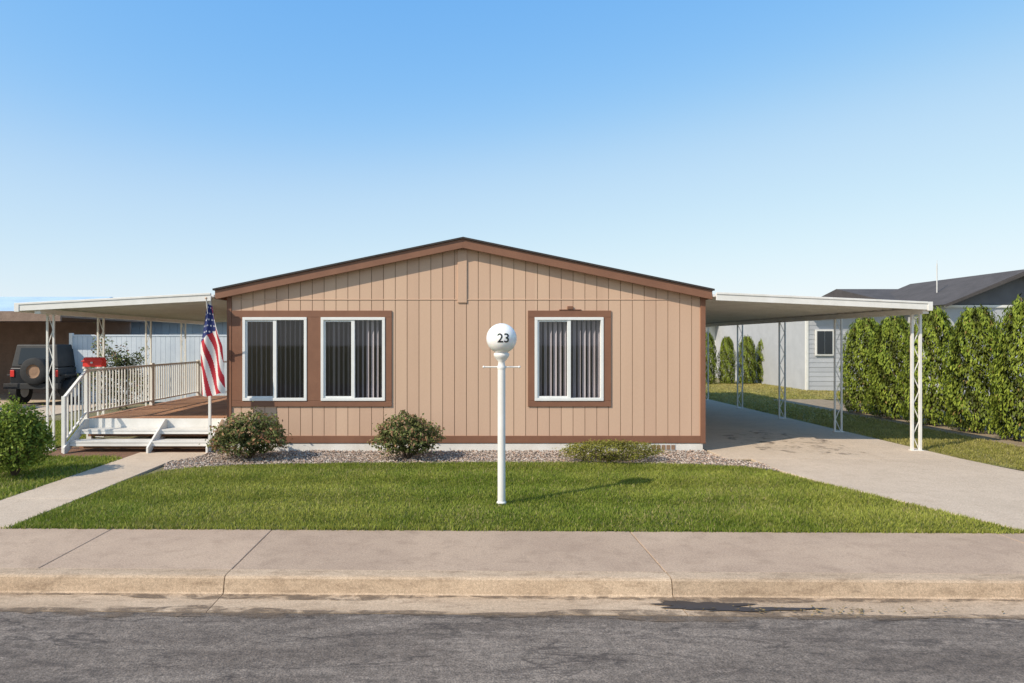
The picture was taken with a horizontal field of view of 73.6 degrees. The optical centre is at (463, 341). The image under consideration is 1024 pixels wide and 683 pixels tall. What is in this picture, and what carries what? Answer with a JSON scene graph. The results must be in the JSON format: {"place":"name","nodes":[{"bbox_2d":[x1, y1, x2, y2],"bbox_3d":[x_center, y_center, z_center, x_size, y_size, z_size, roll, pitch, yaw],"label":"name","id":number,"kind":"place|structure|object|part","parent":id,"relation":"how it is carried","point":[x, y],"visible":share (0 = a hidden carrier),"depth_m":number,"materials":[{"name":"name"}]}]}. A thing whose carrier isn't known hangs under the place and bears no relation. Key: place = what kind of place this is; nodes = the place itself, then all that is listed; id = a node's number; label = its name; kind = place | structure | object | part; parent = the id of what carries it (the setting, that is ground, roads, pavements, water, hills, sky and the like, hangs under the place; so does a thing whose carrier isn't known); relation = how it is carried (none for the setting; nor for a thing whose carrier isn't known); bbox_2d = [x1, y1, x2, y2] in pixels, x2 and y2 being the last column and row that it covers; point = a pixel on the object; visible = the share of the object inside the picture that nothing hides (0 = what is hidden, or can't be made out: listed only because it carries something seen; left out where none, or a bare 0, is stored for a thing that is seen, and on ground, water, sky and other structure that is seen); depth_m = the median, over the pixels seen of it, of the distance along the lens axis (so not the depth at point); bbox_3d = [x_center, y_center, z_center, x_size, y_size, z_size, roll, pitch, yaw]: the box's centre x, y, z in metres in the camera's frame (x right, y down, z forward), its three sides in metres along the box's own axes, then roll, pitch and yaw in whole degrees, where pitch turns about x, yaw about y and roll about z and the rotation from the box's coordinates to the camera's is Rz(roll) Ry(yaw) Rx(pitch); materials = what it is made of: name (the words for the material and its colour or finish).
{"place":"outdoors","nodes":[
{"label":"outdoors","id":0,"kind":"place"},
{"bbox_2d":[0,419,121,499],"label":"side lawn","id":1,"kind":"structure","parent":0,"point":[45,473],"depth_m":9.97,"materials":[{"name":"green plant"}]},
{"bbox_2d":[0,392,59,476],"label":"round shrub","id":2,"kind":"object","parent":1,"relation":"on","point":[13,422],"visible":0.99,"depth_m":9.42,"materials":[{"name":"green plant"}]},
{"bbox_2d":[0,297,226,334],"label":"bluegrey neighbor house","id":3,"kind":"structure","parent":0,"point":[137,328],"depth_m":27.00,"materials":[{"name":"metal"}]},
{"bbox_2d":[212,237,714,290],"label":"roof shingles","id":4,"kind":"object","parent":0,"point":[466,238],"visible":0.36,"depth_m":11.63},
{"bbox_2d":[0,611,1023,682],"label":"road","id":5,"kind":"structure","parent":0,"point":[88,647],"depth_m":4.49,"materials":[{"name":"grey asphalt"}]},
{"bbox_2d":[0,593,1022,621],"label":"gutter grit","id":6,"kind":"object","parent":5,"relation":"on","point":[253,611],"visible":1,"depth_m":5.10,"materials":[{"name":"brown"}]},
{"bbox_2d":[0,528,1023,573],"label":"sidewalk","id":7,"kind":"structure","parent":0,"point":[798,552],"depth_m":6.15,"materials":[{"name":"concrete"}]},
{"bbox_2d":[0,0,1023,297],"label":"sky","id":8,"kind":"structure","parent":0,"point":[816,148],"materials":[{"name":"blue"}]},
{"bbox_2d":[1,460,1023,533],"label":"lawn","id":9,"kind":"structure","parent":0,"point":[585,496],"depth_m":7.97,"materials":[{"name":"green plant"}]},
{"bbox_2d":[483,323,519,504],"bbox_3d":[0.445,0.855,7.900,0.351,2.131,0.351,0,0,-41],"label":"globe yard lamp","id":10,"kind":"object","parent":9,"relation":"on","point":[501,339],"visible":0.99,"depth_m":7.86,"materials":[{"name":"white metal"}]},
{"bbox_2d":[39,378,1023,533],"bbox_3d":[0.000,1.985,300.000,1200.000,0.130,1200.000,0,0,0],"label":"ground","id":11,"kind":"structure","parent":0,"point":[57,417],"depth_m":15.89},
{"bbox_2d":[0,311,143,417],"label":"brown neighbor carport","id":12,"kind":"object","parent":11,"relation":"on","point":[19,328],"visible":0.33,"depth_m":25.00,"materials":[{"name":"brown painted wood"},{"name":"painted metal"}]},
{"bbox_2d":[3,344,80,403],"bbox_3d":[-12.620,0.990,21.765,1.770,1.800,3.870,0,0,0],"label":"offroad suv","id":13,"kind":"object","parent":12,"relation":"on","point":[27,374],"visible":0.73,"depth_m":20.16,"materials":[{"name":"paint"}]},
{"bbox_3d":[-12.620,0.430,20.150,1.000,0.480,0.070,0,0,0],"label":"rear window","id":14,"kind":"part","parent":13,"relation":"part of","materials":[{"name":"black glass"}]},
{"bbox_2d":[69,333,226,401],"bbox_3d":[-8.152,0.815,21.010,7.895,2.150,0.100,0,0,0],"label":"panel fence","id":15,"kind":"object","parent":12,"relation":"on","point":[165,348],"visible":0.28,"depth_m":21.00,"materials":[{"name":"white paint"}]},
{"bbox_2d":[0,452,206,527],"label":"front walk","id":16,"kind":"structure","parent":11,"relation":"on","point":[20,507],"depth_m":8.94,"materials":[{"name":"concrete"}]},
{"bbox_2d":[75,334,160,408],"bbox_3d":[-9.754,0.682,19.348,2.097,2.469,1.772,0,0,-14],"label":"garden bush","id":17,"kind":"object","parent":11,"relation":"on","point":[116,358],"visible":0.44,"depth_m":19.16,"materials":[{"name":"green plant"}]},
{"bbox_2d":[14,293,226,451],"bbox_3d":[-5.905,0.535,15.249,3.310,2.713,7.522,0,0,0],"label":"porch cover","id":18,"kind":"object","parent":11,"relation":"on","point":[185,308],"visible":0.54,"depth_m":12.41,"materials":[{"name":"white metal"}]},
{"bbox_2d":[81,357,105,368],"bbox_3d":[-6.600,0.385,12.217,0.400,0.210,0.225,0,0,0],"label":"mailbox","id":19,"kind":"object","parent":18,"relation":"on","point":[88,362],"visible":1,"depth_m":12.13,"materials":[{"name":"red paint"}]},
{"bbox_2d":[200,297,225,395],"bbox_3d":[-4.203,0.088,11.362,0.476,1.640,0.289,0,0,42],"label":"american flag","id":20,"kind":"object","parent":18,"relation":"attached to","point":[212,367],"visible":1,"depth_m":11.29,"materials":[{"name":"multicoloured fabric"}]},
{"bbox_2d":[43,447,221,457],"bbox_3d":[-5.750,1.896,11.650,2.900,0.001,1.300,0,0,0],"label":"mulch bed","id":21,"kind":"object","parent":11,"relation":"on","point":[120,452],"visible":0.57,"depth_m":11.77,"materials":[{"name":"brown wood"}]},
{"bbox_2d":[61,360,226,453],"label":"porch deck","id":22,"kind":"structure","parent":11,"relation":"on","point":[187,416],"depth_m":12.32,"materials":[{"name":"white wood"}]},
{"bbox_2d":[231,443,702,450],"bbox_3d":[0.060,1.840,18.888,8.160,0.160,14.224,0,0,0],"label":"skirting","id":23,"kind":"object","parent":11,"relation":"on","point":[466,446],"visible":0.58,"depth_m":11.79,"materials":[{"name":"metal"}]},
{"bbox_2d":[248,320,277,397],"bbox_3d":[0.060,0.050,18.997,8.200,3.400,14.205,0,0,0],"label":"side and rear walls","id":24,"kind":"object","parent":23,"relation":"on","point":[259,358],"visible":0.1,"depth_m":13.48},
{"bbox_2d":[278,320,595,397],"bbox_3d":[0.060,0.405,13.230,8.000,2.230,2.660,0,0,0],"label":"interior","id":25,"kind":"object","parent":24,"relation":"in","point":[327,358],"visible":0.16,"depth_m":14.50,"materials":[{"name":"grey fabric"}]},
{"bbox_3d":[0.010,-1.242,18.976,8.500,1.024,14.548,0,0,0],"label":"roof","id":26,"kind":"object","parent":24,"relation":"on","visible":0},
{"bbox_2d":[215,239,711,299],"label":"rake fascia","id":27,"kind":"structure","parent":26,"relation":"attached to","point":[456,245],"depth_m":11.66,"materials":[{"name":"brown wood"}]},
{"bbox_2d":[288,250,691,435],"bbox_3d":[0.058,0.045,11.851,8.196,3.410,0.077,0,0,0],"label":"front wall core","id":28,"kind":"object","parent":23,"relation":"on","point":[478,350],"visible":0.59,"depth_m":11.81,"materials":[{"name":"brown wood"}]},
{"bbox_2d":[242,317,306,400],"bbox_3d":[-3.250,0.302,11.812,1.108,1.443,0.095,0,0,0],"label":"frame","id":29,"kind":"object","parent":28,"relation":"attached to","point":[245,321],"visible":1,"depth_m":11.77,"materials":[{"name":"white plastic"}]},
{"bbox_2d":[251,320,300,397],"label":"vertical blinds","id":30,"kind":"object","parent":29,"relation":"attached to","point":[280,358],"visible":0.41,"depth_m":11.93,"materials":[{"name":"fabric"}]},
{"bbox_2d":[321,317,384,400],"bbox_3d":[-1.900,0.302,11.812,1.108,1.443,0.095,0,0,0],"label":"frame","id":31,"kind":"object","parent":28,"relation":"attached to","point":[324,320],"visible":1,"depth_m":11.77,"materials":[{"name":"white plastic"}]},
{"bbox_2d":[329,320,381,397],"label":"vertical blinds","id":32,"kind":"object","parent":31,"relation":"attached to","point":[367,358],"visible":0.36,"depth_m":11.93,"materials":[{"name":"fabric"}]},
{"bbox_2d":[230,248,699,435],"bbox_3d":[0.058,0.015,11.806,8.186,3.350,0.012,0,0,0],"label":"front siding","id":33,"kind":"object","parent":28,"relation":"attached to","point":[649,367],"visible":0.69,"depth_m":11.80,"materials":[{"name":"beige wood"}]},
{"bbox_2d":[232,249,699,309],"bbox_3d":[0.050,-1.063,11.780,8.080,1.053,0.039,0,0,0],"label":"ridge cover and flashing","id":34,"kind":"object","parent":33,"relation":"attached to","point":[462,275],"visible":1,"depth_m":11.78,"materials":[{"name":"beige"}]},
{"bbox_2d":[227,297,705,443],"bbox_3d":[0.055,0.495,11.847,8.260,2.530,0.147,0,0,0],"label":"window and corner trim","id":35,"kind":"structure","parent":28,"relation":"attached to","point":[234,358],"depth_m":11.78,"materials":[{"name":"brown wood"}]},
{"bbox_2d":[535,317,603,400],"bbox_3d":[1.830,0.302,11.812,1.188,1.443,0.095,0,0,0],"label":"frame","id":36,"kind":"object","parent":28,"relation":"attached to","point":[554,319],"visible":1,"depth_m":11.77,"materials":[{"name":"white plastic"}]},
{"bbox_2d":[539,320,599,397],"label":"vertical blinds","id":37,"kind":"object","parent":36,"relation":"attached to","point":[574,358],"visible":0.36,"depth_m":11.92,"materials":[{"name":"fabric"}]},
{"bbox_2d":[163,449,778,471],"bbox_3d":[0.005,1.880,10.911,9.249,0.050,2.022,0,0,0],"label":"gravel bed","id":38,"kind":"object","parent":11,"relation":"on","point":[213,458],"visible":0.77,"depth_m":11.01,"materials":[{"name":"grey gravel"}]},
{"bbox_2d":[198,401,292,458],"bbox_3d":[-3.446,1.433,11.074,1.416,0.971,1.324,0,0,0],"label":"boxwood bush","id":39,"kind":"object","parent":38,"relation":"on","point":[245,440],"visible":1,"depth_m":10.74,"materials":[{"name":"green plant"}]},
{"bbox_2d":[367,409,448,458],"bbox_3d":[-0.876,1.509,10.938,1.304,0.820,1.156,0,0,0],"label":"boxwood bush","id":40,"kind":"object","parent":38,"relation":"on","point":[400,441],"visible":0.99,"depth_m":10.79,"materials":[{"name":"green plant"}]},
{"bbox_2d":[558,438,668,462],"bbox_3d":[2.335,1.725,10.771,1.885,0.392,1.018,0,0,0],"label":"juniper shrub","id":41,"kind":"object","parent":38,"relation":"on","point":[609,445],"visible":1,"depth_m":10.60,"materials":[{"name":"green plant"}]},
{"bbox_2d":[0,568,1023,618],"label":"kerb","id":42,"kind":"structure","parent":11,"relation":"on","point":[176,588],"depth_m":5.41,"materials":[{"name":"concrete"}]},
{"bbox_2d":[650,600,825,610],"bbox_3d":[2.098,2.013,5.171,1.367,0.001,0.181,0,0,5],"label":"damp stain","id":43,"kind":"object","parent":42,"relation":"on","point":[717,606],"visible":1,"depth_m":5.17,"materials":[{"name":"grey"}]},
{"bbox_2d":[664,603,1003,614],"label":"fallen leaves","id":44,"kind":"object","parent":42,"relation":"on","point":[836,609],"visible":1,"depth_m":5.10,"materials":[{"name":"plant"}]},
{"bbox_2d":[773,399,1023,446],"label":"hedge bed","id":45,"kind":"object","parent":11,"relation":"on","point":[829,406],"visible":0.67,"depth_m":15.98,"materials":[{"name":"soil"}]},
{"bbox_2d":[837,317,891,413],"bbox_3d":[10.734,0.586,18.180,1.382,2.668,1.308,0,0,0],"label":"arborvitae tree","id":46,"kind":"object","parent":45,"relation":"on","point":[860,327],"visible":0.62,"depth_m":18.00,"materials":[{"name":"green plant"}]},
{"bbox_2d":[861,315,922,419],"bbox_3d":[10.637,0.618,16.904,1.387,2.604,1.267,0,0,0],"label":"arborvitae tree","id":47,"kind":"object","parent":45,"relation":"on","point":[885,338],"visible":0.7,"depth_m":16.69,"materials":[{"name":"green plant"}]},
{"bbox_2d":[895,306,963,425],"bbox_3d":[10.735,0.535,15.627,1.386,2.771,1.297,0,0,0],"label":"arborvitae tree","id":48,"kind":"object","parent":45,"relation":"on","point":[933,320],"visible":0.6,"depth_m":15.32,"materials":[{"name":"green plant"}]},
{"bbox_2d":[939,304,1014,433],"bbox_3d":[10.776,0.555,14.369,1.360,2.729,1.308,0,0,0],"label":"arborvitae tree","id":49,"kind":"object","parent":45,"relation":"on","point":[978,322],"visible":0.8,"depth_m":14.15,"materials":[{"name":"green plant"}]},
{"bbox_2d":[984,293,1023,440],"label":"arborvitae tree","id":50,"kind":"object","parent":45,"relation":"on","point":[1009,341],"visible":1,"depth_m":13.06,"materials":[{"name":"green plant"}]},
{"bbox_2d":[706,326,714,369],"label":"white neighbor house","id":51,"kind":"structure","parent":0,"point":[712,330],"depth_m":35.98,"materials":[{"name":"plastic"}]},
{"bbox_2d":[703,400,1023,530],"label":"driveway","id":52,"kind":"structure","parent":0,"point":[934,480],"depth_m":10.47,"materials":[{"name":"concrete"}]},
{"bbox_2d":[706,292,932,450],"bbox_3d":[6.100,0.528,17.449,3.660,2.719,11.922,0,0,0],"label":"carport","id":53,"kind":"object","parent":52,"relation":"on","point":[728,309],"visible":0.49,"depth_m":13.02,"materials":[{"name":"metal"}]},
{"bbox_2d":[706,382,1023,470],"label":"dry lawn","id":54,"kind":"structure","parent":0,"point":[758,397],"depth_m":15.28,"materials":[{"name":"green plant"}]},
{"bbox_2d":[706,331,718,383],"bbox_3d":[10.879,0.720,30.473,1.035,2.401,0.967,0,0,0],"label":"arborvitae tree","id":55,"kind":"object","parent":54,"relation":"on","point":[712,363],"visible":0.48,"depth_m":30.24,"materials":[{"name":"green plant"}]},
{"bbox_2d":[717,336,736,383],"bbox_3d":[11.802,0.826,30.531,0.854,2.189,0.823,0,0,-43],"label":"arborvitae tree","id":56,"kind":"object","parent":54,"relation":"on","point":[725,365],"visible":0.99,"depth_m":30.32,"materials":[{"name":"green plant"}]},
{"bbox_2d":[736,334,757,383],"bbox_3d":[12.666,0.793,30.493,0.912,2.253,0.961,0,0,0],"label":"arborvitae tree","id":57,"kind":"object","parent":54,"relation":"on","point":[750,364],"visible":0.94,"depth_m":30.29,"materials":[{"name":"green plant"}]},
{"bbox_2d":[755,339,764,382],"bbox_3d":[13.553,0.735,30.507,0.981,2.370,0.889,0,0,0],"label":"arborvitae tree","id":58,"kind":"object","parent":54,"relation":"on","point":[759,350],"visible":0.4,"depth_m":30.44,"materials":[{"name":"green plant"}]},
{"bbox_2d":[715,304,1022,394],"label":"walls","id":59,"kind":"structure","parent":54,"relation":"on","point":[807,369],"depth_m":26.99,"materials":[{"name":"grey"}]},
{"bbox_2d":[815,330,833,355],"bbox_3d":[13.900,0.040,26.258,0.700,1.000,0.065,0,0,0],"label":"side window","id":60,"kind":"structure","parent":59,"relation":"attached to","point":[824,342],"depth_m":26.23,"materials":[{"name":"white paint"}]},
{"bbox_2d":[822,269,1023,305],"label":"roof","id":61,"kind":"structure","parent":59,"relation":"on","point":[951,290],"depth_m":25.16,"materials":[{"name":"grey"}]},
{"bbox_2d":[936,264,937,292],"bbox_3d":[18.050,-2.300,26.000,0.040,1.580,0.040,0,0,0],"label":"roof antenna","id":62,"kind":"object","parent":61,"relation":"on","point":[936,278],"visible":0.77,"depth_m":26.00,"materials":[{"name":"white metal"}]},
{"bbox_2d":[944,273,1023,307],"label":"fascia","id":63,"kind":"structure","parent":59,"relation":"attached to","point":[948,305],"depth_m":23.57,"materials":[{"name":"white paint"}]}
]}

